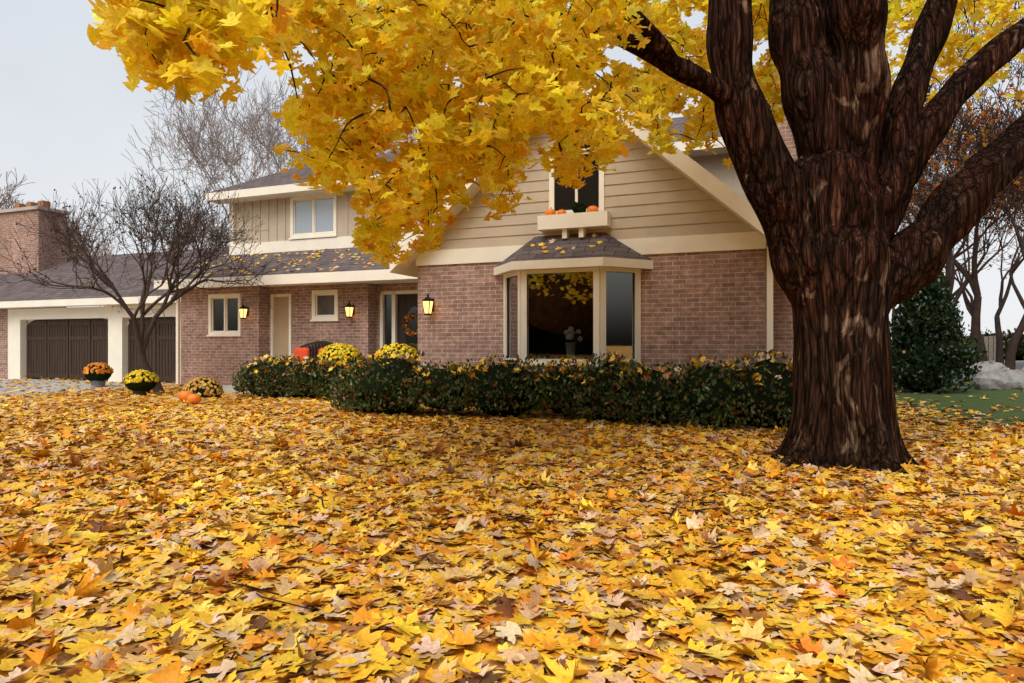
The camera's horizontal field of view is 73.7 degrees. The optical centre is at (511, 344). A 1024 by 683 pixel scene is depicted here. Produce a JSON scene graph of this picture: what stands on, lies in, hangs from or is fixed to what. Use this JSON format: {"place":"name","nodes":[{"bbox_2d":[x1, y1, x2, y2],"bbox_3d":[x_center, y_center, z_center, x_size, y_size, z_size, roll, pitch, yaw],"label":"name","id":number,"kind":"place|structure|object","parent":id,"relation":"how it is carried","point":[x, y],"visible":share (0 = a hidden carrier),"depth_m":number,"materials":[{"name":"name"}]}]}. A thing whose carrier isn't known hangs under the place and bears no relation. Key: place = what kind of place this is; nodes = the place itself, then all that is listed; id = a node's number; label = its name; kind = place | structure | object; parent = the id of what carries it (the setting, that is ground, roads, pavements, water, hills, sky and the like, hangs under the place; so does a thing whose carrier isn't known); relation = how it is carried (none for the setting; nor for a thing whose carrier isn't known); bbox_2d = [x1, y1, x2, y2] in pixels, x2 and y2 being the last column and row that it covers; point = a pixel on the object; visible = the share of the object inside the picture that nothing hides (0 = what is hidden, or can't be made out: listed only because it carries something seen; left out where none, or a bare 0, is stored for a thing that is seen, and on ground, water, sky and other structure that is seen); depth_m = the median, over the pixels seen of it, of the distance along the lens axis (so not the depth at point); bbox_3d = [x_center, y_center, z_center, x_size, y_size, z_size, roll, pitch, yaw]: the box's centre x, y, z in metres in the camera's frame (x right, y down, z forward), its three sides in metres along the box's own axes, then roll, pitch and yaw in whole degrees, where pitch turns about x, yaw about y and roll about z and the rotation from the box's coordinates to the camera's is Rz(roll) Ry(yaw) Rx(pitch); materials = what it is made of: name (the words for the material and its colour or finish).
{"place":"outdoors","nodes":[
{"label":"outdoors","id":0,"kind":"place"},
{"bbox_2d":[0,379,175,395],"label":"driveway ground","id":1,"kind":"structure","parent":0,"point":[57,386],"depth_m":18.81,"materials":[{"name":"concrete"}]},
{"bbox_2d":[317,343,359,366],"bbox_3d":[-3.923,0.317,15.533,1.001,0.743,1.027,0,0,0],"label":"yellow mum","id":2,"kind":"object","parent":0,"point":[335,353],"depth_m":15.22,"materials":[{"name":"yellow plant"}]},
{"bbox_2d":[374,343,417,365],"bbox_3d":[-2.491,0.324,14.804,0.998,0.754,1.025,0,0,0],"label":"yellow mum","id":3,"kind":"object","parent":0,"point":[402,349],"depth_m":14.53,"materials":[{"name":"yellow plant"}]},
{"bbox_2d":[0,369,1023,682],"bbox_3d":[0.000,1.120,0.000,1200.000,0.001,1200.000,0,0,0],"label":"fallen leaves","id":4,"kind":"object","parent":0,"point":[720,623],"depth_m":3.52,"materials":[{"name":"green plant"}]},
{"bbox_2d":[0,168,276,392],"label":"ornamental tree branches","id":5,"kind":"object","parent":4,"relation":"on","point":[142,339],"visible":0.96,"depth_m":15.47,"materials":[{"name":"brown plant"}]},
{"bbox_2d":[0,175,278,312],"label":"tree leaves","id":6,"kind":"object","parent":5,"relation":"attached to","point":[85,281],"visible":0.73,"depth_m":15.27,"materials":[{"name":"brown plant"}]},
{"bbox_2d":[90,380,200,402],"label":"pumpkin pots","id":7,"kind":"object","parent":4,"relation":"on","point":[190,396],"visible":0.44,"depth_m":13.33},
{"bbox_2d":[83,362,113,380],"bbox_3d":[-11.048,0.739,18.200,0.735,0.567,0.722,0,0,0],"label":"potted chrysanthemum","id":8,"kind":"object","parent":7,"relation":"attached to","point":[93,376],"depth_m":18.00,"materials":[{"name":"orange plant"}]},
{"bbox_2d":[122,369,158,390],"bbox_3d":[-8.155,0.798,15.000,0.752,0.537,0.736,0,0,0],"label":"yellow mum","id":9,"kind":"object","parent":7,"relation":"attached to","point":[143,385],"depth_m":14.79,"materials":[{"name":"yellow plant"}]},
{"bbox_2d":[181,376,223,398],"bbox_3d":[-6.528,1.032,14.434,0.874,0.783,0.866,0,0,0],"label":"potted chrysanthemum","id":10,"kind":"object","parent":4,"relation":"on","point":[203,385],"depth_m":14.20,"materials":[{"name":"beige plant"}]},
{"bbox_2d":[0,63,422,306],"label":"trees","id":11,"kind":"object","parent":4,"relation":"on","point":[270,134],"visible":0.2,"depth_m":39.12,"materials":[{"name":"brown plant"}]},
{"bbox_2d":[232,354,350,398],"bbox_3d":[-4.561,0.690,14.491,3.126,0.990,1.421,0,0,20],"label":"hedge","id":12,"kind":"object","parent":4,"relation":"on","point":[263,389],"depth_m":14.15,"materials":[{"name":"green plant"}]},
{"bbox_2d":[238,353,347,375],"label":"hedge leaves","id":13,"kind":"object","parent":12,"relation":"on","point":[340,363],"visible":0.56,"depth_m":14.35,"materials":[{"name":"plant"}]},
{"bbox_2d":[0,62,797,409],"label":"house","id":14,"kind":"structure","parent":4,"relation":"on","point":[674,268],"depth_m":13.09,"materials":[{"name":"brick"}]},
{"bbox_2d":[169,248,389,276],"bbox_3d":[-4.971,-2.226,17.718,8.651,0.929,2.247,0,0,22],"label":"roof","id":15,"kind":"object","parent":14,"relation":"attached to","point":[294,261],"visible":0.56,"depth_m":17.89,"materials":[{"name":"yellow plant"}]},
{"bbox_2d":[286,341,332,364],"bbox_3d":[-4.844,0.435,16.779,1.400,1.070,0.600,0,0,22],"label":"bench","id":16,"kind":"object","parent":14,"relation":"on","point":[311,351],"visible":0.38,"depth_m":16.96,"materials":[{"name":"wicker"}]},
{"bbox_2d":[401,311,417,335],"bbox_3d":[-2.400,-0.520,16.616,0.680,0.619,0.107,0,0,22],"label":"door wreath","id":17,"kind":"object","parent":14,"relation":"attached to","point":[408,317],"depth_m":16.65,"materials":[{"name":"brown plant"}]},
{"bbox_2d":[531,233,602,252],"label":"roof leaves","id":18,"kind":"object","parent":14,"relation":"on","point":[559,248],"visible":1,"depth_m":11.37,"materials":[{"name":"yellow plant"}]},
{"bbox_2d":[545,201,597,358],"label":"decorations","id":19,"kind":"object","parent":14,"relation":"on","point":[577,207],"visible":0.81,"depth_m":11.63},
{"bbox_2d":[0,455,1023,682],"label":"fallen leaves","id":20,"kind":"object","parent":4,"relation":"on","point":[347,660],"visible":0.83,"depth_m":3.28,"materials":[{"name":"yellow plant"}]},
{"bbox_2d":[0,421,1023,682],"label":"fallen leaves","id":21,"kind":"object","parent":4,"relation":"on","point":[100,655],"visible":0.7,"depth_m":4.01,"materials":[{"name":"yellow plant"}]},
{"bbox_2d":[0,404,1023,462],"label":"fallen leaves","id":22,"kind":"object","parent":4,"relation":"on","point":[300,414],"visible":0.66,"depth_m":8.40,"materials":[{"name":"yellow plant"}]},
{"bbox_2d":[0,376,1023,408],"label":"fallen leaves","id":23,"kind":"object","parent":4,"relation":"on","point":[5,398],"visible":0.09,"depth_m":13.85,"materials":[{"name":"yellow plant"}]},
{"bbox_2d":[0,418,1023,682],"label":"lawn twigs","id":24,"kind":"object","parent":4,"relation":"on","point":[442,494],"visible":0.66,"depth_m":4.53,"materials":[{"name":"brown wood"}]},
{"bbox_2d":[87,0,1023,473],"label":"maple tree","id":25,"kind":"object","parent":4,"relation":"on","point":[229,34],"depth_m":6.11,"materials":[{"name":"yellow plant"}]},
{"bbox_2d":[327,347,792,429],"bbox_3d":[0.640,0.632,10.248,7.934,1.215,1.906,0,0,19],"label":"hedge","id":26,"kind":"object","parent":4,"relation":"on","point":[343,399],"depth_m":9.76,"materials":[{"name":"green plant"}]},
{"bbox_2d":[340,351,792,389],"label":"fallen leaves","id":27,"kind":"object","parent":26,"relation":"on","point":[666,376],"visible":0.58,"depth_m":10.04,"materials":[{"name":"plant"}]},
{"bbox_2d":[891,0,1023,369],"bbox_3d":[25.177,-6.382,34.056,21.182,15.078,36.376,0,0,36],"label":"trees","id":28,"kind":"object","parent":4,"relation":"on","point":[973,307],"visible":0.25,"depth_m":26.17,"materials":[{"name":"brown plant"}]},
{"bbox_2d":[0,0,1023,338],"label":"sky","id":29,"kind":"structure","parent":0,"point":[67,112],"materials":[{"name":"white"}]},
{"bbox_2d":[894,359,1023,425],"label":"ground grass","id":30,"kind":"structure","parent":0,"point":[976,401],"depth_m":13.02,"materials":[{"name":"green plant"}]},
{"bbox_2d":[889,272,987,394],"bbox_3d":[9.858,-0.391,16.240,2.531,3.118,2.186,0,0,0],"label":"evergreen","id":31,"kind":"object","parent":30,"relation":"on","point":[938,289],"depth_m":15.76,"materials":[{"name":"green plant"}]},
{"bbox_2d":[960,336,1004,360],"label":"fence","id":32,"kind":"object","parent":30,"relation":"on","point":[990,354],"visible":0.17,"depth_m":44.60,"materials":[{"name":"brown wood"}]},
{"bbox_2d":[953,361,1023,389],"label":"border rock","id":33,"kind":"object","parent":30,"relation":"on","point":[994,376],"visible":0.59,"depth_m":17.34,"materials":[{"name":"grey stone"}]},
{"bbox_2d":[982,328,1023,360],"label":"fence","id":34,"kind":"object","parent":30,"relation":"on","point":[1007,336],"depth_m":45.49,"materials":[{"name":"grey wood"}]},
{"bbox_2d":[966,363,1023,368],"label":"road","id":35,"kind":"structure","parent":0,"point":[1019,366],"depth_m":36.30,"materials":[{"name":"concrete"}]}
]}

